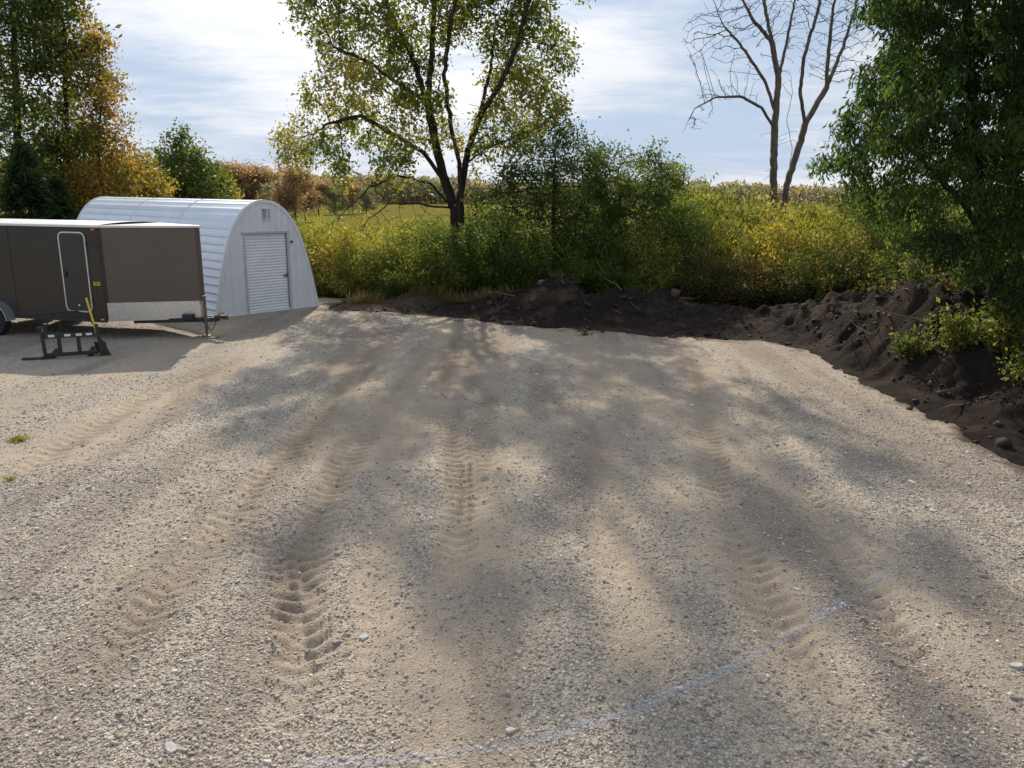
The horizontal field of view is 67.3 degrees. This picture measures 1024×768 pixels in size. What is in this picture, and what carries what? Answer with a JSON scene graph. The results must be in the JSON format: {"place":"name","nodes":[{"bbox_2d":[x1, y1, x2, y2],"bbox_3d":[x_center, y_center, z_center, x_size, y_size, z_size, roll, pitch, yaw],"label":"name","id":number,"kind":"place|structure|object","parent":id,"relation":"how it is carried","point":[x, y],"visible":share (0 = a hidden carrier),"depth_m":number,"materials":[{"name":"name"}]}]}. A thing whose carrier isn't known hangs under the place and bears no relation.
{"place":"outdoors","nodes":[
{"label":"outdoors","id":0,"kind":"place"},
{"bbox_2d":[0,197,998,252],"bbox_3d":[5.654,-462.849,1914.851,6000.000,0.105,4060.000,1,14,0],"label":"field","id":1,"kind":"structure","parent":0,"point":[394,208],"depth_m":157.30,"materials":[{"name":"plant"}]},
{"bbox_2d":[0,140,68,219],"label":"spruce tree","id":2,"kind":"object","parent":1,"relation":"on","point":[23,184],"visible":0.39,"depth_m":31.67,"materials":[{"name":"green plant"}]},
{"bbox_2d":[0,0,86,217],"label":"tall tree","id":3,"kind":"object","parent":1,"relation":"on","point":[16,23],"visible":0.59,"depth_m":34.89,"materials":[{"name":"green plant"}]},
{"bbox_2d":[38,174,80,219],"bbox_3d":[-19.631,-6.653,33.333,3.402,4.710,3.444,1,14,0],"label":"spruce tree","id":4,"kind":"object","parent":1,"relation":"on","point":[62,195],"visible":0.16,"depth_m":32.90,"materials":[{"name":"green plant"}]},
{"bbox_2d":[20,0,130,216],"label":"tall tree","id":5,"kind":"object","parent":1,"relation":"on","point":[66,69],"visible":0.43,"depth_m":36.48,"materials":[{"name":"green plant"}]},
{"bbox_2d":[45,6,157,206],"bbox_3d":[-20.442,-11.556,37.463,5.908,11.822,6.347,1,14,0],"label":"autumn tree","id":6,"kind":"object","parent":1,"relation":"on","point":[102,173],"visible":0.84,"depth_m":36.66,"materials":[{"name":"orange plant"}]},
{"bbox_2d":[88,139,183,197],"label":"autumn tree","id":7,"kind":"object","parent":1,"relation":"on","point":[159,192],"visible":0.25,"depth_m":41.99,"materials":[{"name":"yellow plant"}]},
{"bbox_2d":[141,116,238,198],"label":"round tree","id":8,"kind":"object","parent":1,"relation":"on","point":[182,154],"visible":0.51,"depth_m":49.33,"materials":[{"name":"green plant"}]},
{"bbox_2d":[191,156,244,199],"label":"round bush","id":9,"kind":"object","parent":1,"relation":"on","point":[228,180],"visible":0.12,"depth_m":53.61,"materials":[{"name":"green plant"}]},
{"bbox_2d":[211,157,249,198],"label":"distant tree","id":10,"kind":"object","parent":1,"relation":"on","point":[222,163],"visible":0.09,"depth_m":120.53,"materials":[{"name":"brown plant"}]},
{"bbox_2d":[222,159,264,199],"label":"distant tree","id":11,"kind":"object","parent":1,"relation":"on","point":[243,175],"visible":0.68,"depth_m":120.51,"materials":[{"name":"brown plant"}]},
{"bbox_2d":[232,158,270,190],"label":"distant tree","id":12,"kind":"object","parent":1,"relation":"on","point":[255,166],"visible":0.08,"depth_m":125.09,"materials":[{"name":"brown plant"}]},
{"bbox_2d":[242,163,282,199],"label":"distant tree","id":13,"kind":"object","parent":1,"relation":"on","point":[261,177],"visible":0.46,"depth_m":122.89,"materials":[{"name":"brown plant"}]},
{"bbox_2d":[256,177,284,208],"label":"distant tree","id":14,"kind":"object","parent":1,"relation":"on","point":[265,187],"visible":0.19,"depth_m":113.61,"materials":[{"name":"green plant"}]},
{"bbox_2d":[260,162,314,221],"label":"distant tree","id":15,"kind":"object","parent":1,"relation":"on","point":[286,200],"visible":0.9,"depth_m":101.28,"materials":[{"name":"brown plant"}]},
{"bbox_2d":[279,174,322,220],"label":"distant tree","id":16,"kind":"object","parent":1,"relation":"on","point":[311,204],"visible":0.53,"depth_m":108.27,"materials":[{"name":"brown plant"}]},
{"bbox_2d":[294,210,343,280],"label":"shrub","id":17,"kind":"object","parent":1,"relation":"on","point":[313,233],"visible":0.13,"depth_m":26.82,"materials":[{"name":"green plant"}]},
{"bbox_2d":[307,178,331,214],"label":"distant tree","id":18,"kind":"object","parent":1,"relation":"on","point":[321,186],"visible":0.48,"depth_m":145.45,"materials":[{"name":"brown plant"}]},
{"bbox_2d":[293,210,362,254],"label":"shrub","id":19,"kind":"object","parent":1,"relation":"on","point":[328,223],"visible":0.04,"depth_m":30.15,"materials":[{"name":"green plant"}]},
{"bbox_2d":[310,246,352,297],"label":"shrub","id":20,"kind":"object","parent":1,"relation":"on","point":[319,289],"visible":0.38,"depth_m":25.41,"materials":[{"name":"green plant"}]},
{"bbox_2d":[320,181,351,214],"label":"distant tree","id":21,"kind":"object","parent":1,"relation":"on","point":[337,206],"visible":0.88,"depth_m":145.33,"materials":[{"name":"green plant"}]},
{"bbox_2d":[340,182,362,213],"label":"distant tree","id":22,"kind":"object","parent":1,"relation":"on","point":[350,196],"visible":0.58,"depth_m":150.28,"materials":[{"name":"brown plant"}]},
{"bbox_2d":[310,207,393,250],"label":"shrub","id":23,"kind":"object","parent":1,"relation":"on","point":[345,228],"visible":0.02,"depth_m":29.96,"materials":[{"name":"green plant"}]},
{"bbox_2d":[354,185,381,212],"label":"distant tree","id":24,"kind":"object","parent":1,"relation":"on","point":[365,204],"visible":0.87,"depth_m":159.76,"materials":[{"name":"green plant"}]},
{"bbox_2d":[348,216,426,254],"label":"shrub","id":25,"kind":"object","parent":1,"relation":"on","point":[378,229],"visible":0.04,"depth_m":29.06,"materials":[{"name":"green plant"}]},
{"bbox_2d":[380,204,450,262],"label":"shrub","id":26,"kind":"object","parent":1,"relation":"on","point":[424,225],"visible":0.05,"depth_m":28.95,"materials":[{"name":"green plant"}]},
{"bbox_2d":[263,0,595,244],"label":"leafy tree","id":27,"kind":"object","parent":1,"relation":"on","point":[407,95],"visible":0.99,"depth_m":25.31,"materials":[{"name":"green plant"}]},
{"bbox_2d":[304,222,592,297],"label":"meadow grass","id":28,"kind":"structure","parent":1,"relation":"on","point":[382,234],"depth_m":51.79,"materials":[{"name":"green plant"}]},
{"bbox_2d":[424,209,485,245],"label":"shrub","id":29,"kind":"object","parent":1,"relation":"on","point":[450,226],"visible":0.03,"depth_m":29.18,"materials":[{"name":"green plant"}]},
{"bbox_2d":[463,183,543,253],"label":"shrub","id":30,"kind":"object","parent":1,"relation":"on","point":[468,219],"visible":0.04,"depth_m":28.43,"materials":[{"name":"green plant"}]},
{"bbox_2d":[0,158,1021,206],"bbox_3d":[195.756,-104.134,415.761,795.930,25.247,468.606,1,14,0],"label":"distant woods","id":31,"kind":"object","parent":1,"relation":"on","point":[425,191],"visible":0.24,"depth_m":379.94,"materials":[{"name":"brown plant"}]},
{"bbox_2d":[454,106,630,277],"bbox_3d":[1.132,-5.581,24.887,5.507,6.682,3.874,-7,16,-28],"label":"bush","id":32,"kind":"object","parent":1,"relation":"on","point":[555,201],"visible":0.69,"depth_m":24.53,"materials":[{"name":"green plant"}]},
{"bbox_2d":[570,129,682,254],"bbox_3d":[3.905,-5.495,25.999,4.468,6.053,4.037,13,18,41],"label":"bush","id":33,"kind":"object","parent":1,"relation":"on","point":[627,186],"visible":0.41,"depth_m":25.26,"materials":[{"name":"green plant"}]},
{"bbox_2d":[625,148,725,255],"bbox_3d":[5.389,-5.153,26.011,3.689,5.419,3.765,-5,15,-21],"label":"bush","id":34,"kind":"object","parent":1,"relation":"on","point":[674,176],"visible":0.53,"depth_m":25.68,"materials":[{"name":"green plant"}]},
{"bbox_2d":[662,175,761,259],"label":"shrub","id":35,"kind":"object","parent":1,"relation":"on","point":[723,212],"visible":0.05,"depth_m":27.77,"materials":[{"name":"green plant"}]},
{"bbox_2d":[686,171,800,252],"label":"shrub","id":36,"kind":"object","parent":1,"relation":"on","point":[726,199],"visible":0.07,"depth_m":27.73,"materials":[{"name":"green plant"}]},
{"bbox_2d":[733,198,813,246],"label":"shrub","id":37,"kind":"object","parent":1,"relation":"on","point":[781,214],"visible":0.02,"depth_m":27.54,"materials":[{"name":"green plant"}]},
{"bbox_2d":[683,0,874,225],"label":"bare tree","id":38,"kind":"object","parent":1,"relation":"on","point":[775,106],"visible":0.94,"depth_m":29.20,"materials":[{"name":"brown plant"}]},
{"bbox_2d":[757,182,856,250],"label":"shrub","id":39,"kind":"object","parent":1,"relation":"on","point":[820,215],"visible":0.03,"depth_m":27.11,"materials":[{"name":"green plant"}]},
{"bbox_2d":[763,187,893,245],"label":"shrub","id":40,"kind":"object","parent":1,"relation":"on","point":[811,212],"visible":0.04,"depth_m":27.16,"materials":[{"name":"green plant"}]},
{"bbox_2d":[815,177,889,242],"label":"shrub","id":41,"kind":"object","parent":1,"relation":"on","point":[851,217],"visible":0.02,"depth_m":26.93,"materials":[{"name":"green plant"}]},
{"bbox_2d":[838,189,946,250],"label":"shrub","id":42,"kind":"object","parent":1,"relation":"on","point":[879,215],"visible":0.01,"depth_m":26.56,"materials":[{"name":"green plant"}]},
{"bbox_2d":[0,297,1023,767],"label":"gravel pad","id":43,"kind":"object","parent":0,"point":[408,429],"visible":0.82,"depth_m":7.61,"materials":[{"name":"beige gravel"}]},
{"bbox_2d":[2,475,17,482],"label":"grass tuft","id":44,"kind":"object","parent":43,"relation":"on","point":[9,478],"visible":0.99,"depth_m":8.99,"materials":[{"name":"green plant"}]},
{"bbox_2d":[3,433,38,443],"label":"grass tuft","id":45,"kind":"object","parent":43,"relation":"on","point":[18,438],"visible":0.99,"depth_m":10.42,"materials":[{"name":"green plant"}]},
{"bbox_2d":[21,311,110,359],"bbox_3d":[-9.270,-1.090,16.016,1.603,0.916,1.150,-6,15,-24],"label":"fork frame","id":46,"kind":"object","parent":43,"relation":"on","point":[92,351],"visible":1,"depth_m":15.64,"materials":[{"name":"black paint"}]},
{"bbox_2d":[85,298,106,350],"bbox_3d":[-8.594,-1.197,15.916,0.308,1.189,0.056,-1,14,-8],"label":"shovel","id":47,"kind":"object","parent":43,"relation":"on","point":[95,343],"visible":0.38,"depth_m":15.87,"materials":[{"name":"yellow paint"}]},
{"bbox_2d":[0,219,228,336],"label":"enclosed trailer","id":48,"kind":"object","parent":43,"relation":"on","point":[142,272],"visible":0.99,"depth_m":17.52,"materials":[{"name":"paint"}]},
{"bbox_2d":[164,741,178,753],"bbox_3d":[-2.081,2.221,4.694,0.093,0.033,0.065,25,24,38],"label":"rock","id":49,"kind":"object","parent":43,"relation":"on","point":[171,747],"visible":1,"depth_m":4.68,"materials":[{"name":"stone"}]},
{"bbox_2d":[77,196,319,316],"bbox_3d":[-10.754,-4.370,24.875,10.100,3.214,3.390,12,18,38],"label":"metal hut","id":50,"kind":"object","parent":43,"relation":"on","point":[255,259],"visible":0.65,"depth_m":21.84,"materials":[{"name":"paint"}]},
{"bbox_2d":[244,233,289,312],"bbox_3d":[-6.957,-3.161,21.885,0.075,2.190,1.340,12,18,38],"label":"rollup door","id":51,"kind":"structure","parent":50,"relation":"in","point":[266,261],"depth_m":21.90,"materials":[{"name":"paint"}]},
{"bbox_2d":[195,335,219,338],"bbox_3d":[-7.152,-1.100,18.054,0.500,0.040,0.220,2,14,5],"label":"wood block","id":52,"kind":"object","parent":43,"relation":"on","point":[211,337],"depth_m":17.96,"materials":[{"name":"wood"}]},
{"bbox_2d":[359,634,368,639],"bbox_3d":[-1.137,1.946,5.908,0.053,0.027,0.071,10,15,24],"label":"rock","id":53,"kind":"object","parent":43,"relation":"on","point":[364,636],"visible":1,"depth_m":5.90,"materials":[{"name":"stone"}]},
{"bbox_2d":[505,727,515,733],"bbox_3d":[-0.011,2.199,4.884,0.071,0.026,0.051,2,0,-44],"label":"rock","id":54,"kind":"object","parent":43,"relation":"on","point":[509,730],"visible":1,"depth_m":4.87,"materials":[{"name":"stone"}]},
{"bbox_2d":[577,325,592,335],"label":"weed","id":55,"kind":"object","parent":43,"relation":"on","point":[584,332],"visible":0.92,"depth_m":18.87,"materials":[{"name":"green plant"}]},
{"bbox_2d":[591,738,598,746],"bbox_3d":[0.514,2.221,4.763,0.050,0.024,0.057,-20,25,-27],"label":"rock","id":56,"kind":"object","parent":43,"relation":"on","point":[594,742],"visible":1,"depth_m":4.76,"materials":[{"name":"stone"}]},
{"bbox_2d":[305,572,890,766],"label":"painted line","id":57,"kind":"object","parent":43,"relation":"on","point":[618,709],"visible":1,"depth_m":5.08,"materials":[{"name":"grey paint"}]},
{"bbox_2d":[1008,662,1022,669],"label":"rock","id":58,"kind":"object","parent":43,"relation":"on","point":[1017,665],"visible":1,"depth_m":5.62,"materials":[{"name":"stone"}]},
{"bbox_2d":[0,0,1023,199],"label":"sky","id":59,"kind":"structure","parent":0,"point":[228,70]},
{"bbox_2d":[329,273,1023,466],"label":"soil bank","id":60,"kind":"structure","parent":0,"point":[863,359],"depth_m":17.06,"materials":[{"name":"black soil"}]},
{"bbox_2d":[303,217,376,289],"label":"shrub","id":61,"kind":"object","parent":60,"relation":"on","point":[331,260],"visible":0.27,"depth_m":25.96,"materials":[{"name":"green plant"}]},
{"bbox_2d":[314,238,399,298],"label":"shrub","id":62,"kind":"object","parent":60,"relation":"on","point":[353,285],"visible":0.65,"depth_m":24.94,"materials":[{"name":"green plant"}]},
{"bbox_2d":[331,225,408,288],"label":"shrub","id":63,"kind":"object","parent":60,"relation":"on","point":[365,248],"visible":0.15,"depth_m":25.76,"materials":[{"name":"green plant"}]},
{"bbox_2d":[359,245,437,297],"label":"shrub","id":64,"kind":"object","parent":60,"relation":"on","point":[393,287],"visible":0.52,"depth_m":24.61,"materials":[{"name":"green plant"}]},
{"bbox_2d":[356,218,452,291],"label":"shrub","id":65,"kind":"object","parent":60,"relation":"on","point":[404,243],"visible":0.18,"depth_m":25.51,"materials":[{"name":"green plant"}]},
{"bbox_2d":[396,231,475,296],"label":"shrub","id":66,"kind":"object","parent":60,"relation":"on","point":[416,277],"visible":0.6,"depth_m":24.39,"materials":[{"name":"green plant"}]},
{"bbox_2d":[392,212,485,286],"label":"shrub","id":67,"kind":"object","parent":60,"relation":"on","point":[427,237],"visible":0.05,"depth_m":25.12,"materials":[{"name":"green plant"}]},
{"bbox_2d":[418,225,490,295],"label":"shrub","id":68,"kind":"object","parent":60,"relation":"on","point":[466,276],"visible":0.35,"depth_m":24.55,"materials":[{"name":"green plant"}]},
{"bbox_2d":[319,268,610,304],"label":"tall grass","id":69,"kind":"structure","parent":60,"relation":"on","point":[371,297],"depth_m":23.88,"materials":[{"name":"green plant"}]},
{"bbox_2d":[406,211,532,293],"bbox_3d":[-1.244,-4.144,25.351,3.999,3.183,4.002,-9,16,-33],"label":"shrub","id":70,"kind":"object","parent":60,"relation":"on","point":[473,258],"visible":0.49,"depth_m":24.45,"materials":[{"name":"green plant"}]},
{"bbox_2d":[468,259,528,294],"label":"shrub","id":71,"kind":"object","parent":60,"relation":"on","point":[492,283],"visible":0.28,"depth_m":24.27,"materials":[{"name":"green plant"}]},
{"bbox_2d":[468,214,556,290],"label":"shrub","id":72,"kind":"object","parent":60,"relation":"on","point":[510,273],"visible":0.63,"depth_m":24.08,"materials":[{"name":"green plant"}]},
{"bbox_2d":[510,215,607,290],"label":"shrub","id":73,"kind":"object","parent":60,"relation":"on","point":[574,261],"visible":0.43,"depth_m":24.10,"materials":[{"name":"green plant"}]},
{"bbox_2d":[558,261,622,293],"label":"shrub","id":74,"kind":"object","parent":60,"relation":"on","point":[587,288],"visible":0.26,"depth_m":23.91,"materials":[{"name":"green plant"}]},
{"bbox_2d":[555,207,643,292],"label":"shrub","id":75,"kind":"object","parent":60,"relation":"on","point":[599,241],"visible":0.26,"depth_m":24.19,"materials":[{"name":"green plant"}]},
{"bbox_2d":[586,237,659,291],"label":"shrub","id":76,"kind":"object","parent":60,"relation":"on","point":[615,276],"visible":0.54,"depth_m":23.56,"materials":[{"name":"green plant"}]},
{"bbox_2d":[579,203,694,291],"bbox_3d":[4.064,-4.051,24.669,4.054,3.444,4.004,5,14,17],"label":"shrub","id":77,"kind":"object","parent":60,"relation":"on","point":[644,241],"visible":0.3,"depth_m":23.95,"materials":[{"name":"green plant"}]},
{"bbox_2d":[617,249,711,301],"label":"shrub","id":78,"kind":"object","parent":60,"relation":"on","point":[659,287],"visible":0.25,"depth_m":23.32,"materials":[{"name":"green plant"}]},
{"bbox_2d":[316,274,1022,446],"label":"soil clods","id":79,"kind":"object","parent":60,"relation":"on","point":[999,442],"visible":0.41,"depth_m":18.83,"materials":[{"name":"soil"}]},
{"bbox_2d":[626,205,723,297],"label":"shrub","id":80,"kind":"object","parent":60,"relation":"on","point":[689,233],"visible":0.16,"depth_m":24.04,"materials":[{"name":"green plant"}]},
{"bbox_2d":[653,231,740,304],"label":"shrub","id":81,"kind":"object","parent":60,"relation":"on","point":[702,288],"visible":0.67,"depth_m":23.24,"materials":[{"name":"green plant"}]},
{"bbox_2d":[664,201,762,302],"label":"shrub","id":82,"kind":"object","parent":60,"relation":"on","point":[719,244],"visible":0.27,"depth_m":24.04,"materials":[{"name":"green plant"}]},
{"bbox_2d":[682,241,791,309],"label":"shrub","id":83,"kind":"object","parent":60,"relation":"on","point":[735,297],"visible":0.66,"depth_m":23.01,"materials":[{"name":"green plant"}]},
{"bbox_2d":[711,207,824,305],"bbox_3d":[8.092,-4.065,25.131,4.324,3.405,4.327,-3,14,-17],"label":"shrub","id":84,"kind":"object","parent":60,"relation":"on","point":[772,253],"visible":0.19,"depth_m":24.51,"materials":[{"name":"green plant"}]},
{"bbox_2d":[725,239,834,309],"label":"shrub","id":85,"kind":"object","parent":60,"relation":"on","point":[782,297],"visible":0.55,"depth_m":22.75,"materials":[{"name":"green plant"}]},
{"bbox_2d":[726,200,851,304],"bbox_3d":[8.839,-4.077,24.837,3.959,3.650,4.380,-10,17,-36],"label":"shrub","id":86,"kind":"object","parent":60,"relation":"on","point":[776,229],"visible":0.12,"depth_m":24.29,"materials":[{"name":"green plant"}]},
{"bbox_2d":[770,236,866,303],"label":"shrub","id":87,"kind":"object","parent":60,"relation":"on","point":[823,295],"visible":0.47,"depth_m":22.41,"materials":[{"name":"green plant"}]},
{"bbox_2d":[770,203,878,293],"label":"shrub","id":88,"kind":"object","parent":60,"relation":"on","point":[827,221],"visible":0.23,"depth_m":23.84,"materials":[{"name":"green plant"}]},
{"bbox_2d":[803,225,912,295],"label":"shrub","id":89,"kind":"object","parent":60,"relation":"on","point":[853,274],"visible":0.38,"depth_m":22.08,"materials":[{"name":"green plant"}]},
{"bbox_2d":[803,194,913,285],"bbox_3d":[11.136,-3.925,23.694,3.866,3.906,3.914,-8,16,-31],"label":"shrub","id":90,"kind":"object","parent":60,"relation":"on","point":[850,230],"visible":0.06,"depth_m":23.31,"materials":[{"name":"green plant"}]},
{"bbox_2d":[861,273,907,291],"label":"weed","id":91,"kind":"object","parent":60,"relation":"on","point":[886,287],"visible":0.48,"depth_m":17.79,"materials":[{"name":"green plant"}]},
{"bbox_2d":[840,242,957,296],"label":"shrub","id":92,"kind":"object","parent":60,"relation":"on","point":[874,275],"visible":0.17,"depth_m":21.28,"materials":[{"name":"green plant"}]},
{"bbox_2d":[878,307,923,319],"bbox_3d":[7.364,-1.331,14.602,0.822,0.205,0.068,7,15,25],"label":"root","id":93,"kind":"object","parent":60,"relation":"on","point":[905,316],"visible":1,"depth_m":14.54,"materials":[{"name":"brown plant"}]},
{"bbox_2d":[860,206,954,281],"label":"shrub","id":94,"kind":"object","parent":60,"relation":"on","point":[903,230],"visible":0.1,"depth_m":22.09,"materials":[{"name":"green plant"}]},
{"bbox_2d":[886,323,935,359],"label":"weed","id":95,"kind":"object","parent":60,"relation":"on","point":[905,347],"visible":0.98,"depth_m":13.88,"materials":[{"name":"green plant"}]},
{"bbox_2d":[805,0,1023,323],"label":"dark green tree","id":96,"kind":"object","parent":60,"relation":"on","point":[973,150],"visible":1,"depth_m":12.32,"materials":[{"name":"green plant"}]},
{"bbox_2d":[889,253,940,282],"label":"weed","id":97,"kind":"object","parent":60,"relation":"on","point":[908,269],"visible":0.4,"depth_m":18.00,"materials":[{"name":"green plant"}]},
{"bbox_2d":[889,249,965,281],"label":"shrub","id":98,"kind":"object","parent":60,"relation":"on","point":[934,271],"visible":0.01,"depth_m":20.73,"materials":[{"name":"green plant"}]},
{"bbox_2d":[884,199,972,279],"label":"shrub","id":99,"kind":"object","parent":60,"relation":"on","point":[923,236],"visible":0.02,"depth_m":22.12,"materials":[{"name":"green plant"}]},
{"bbox_2d":[903,193,964,257],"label":"shrub","id":100,"kind":"object","parent":60,"relation":"on","point":[942,215],"depth_m":25.12,"materials":[{"name":"green plant"}]},
{"bbox_2d":[913,264,965,291],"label":"weed","id":101,"kind":"object","parent":60,"relation":"on","point":[950,284],"visible":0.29,"depth_m":15.38,"materials":[{"name":"green plant"}]},
{"bbox_2d":[921,294,996,355],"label":"weed","id":102,"kind":"object","parent":60,"relation":"on","point":[961,335],"visible":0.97,"depth_m":13.27,"materials":[{"name":"green plant"}]},
{"bbox_2d":[944,257,1012,296],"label":"weed","id":103,"kind":"object","parent":60,"relation":"on","point":[977,290],"visible":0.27,"depth_m":14.56,"materials":[{"name":"green plant"}]},
{"bbox_2d":[967,279,1023,359],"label":"weed","id":104,"kind":"object","parent":60,"relation":"on","point":[1003,325],"visible":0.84,"depth_m":12.90,"materials":[{"name":"green plant"}]},
{"bbox_2d":[993,343,1023,385],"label":"weed","id":105,"kind":"object","parent":60,"relation":"on","point":[1020,381],"visible":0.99,"depth_m":12.01,"materials":[{"name":"green plant"}]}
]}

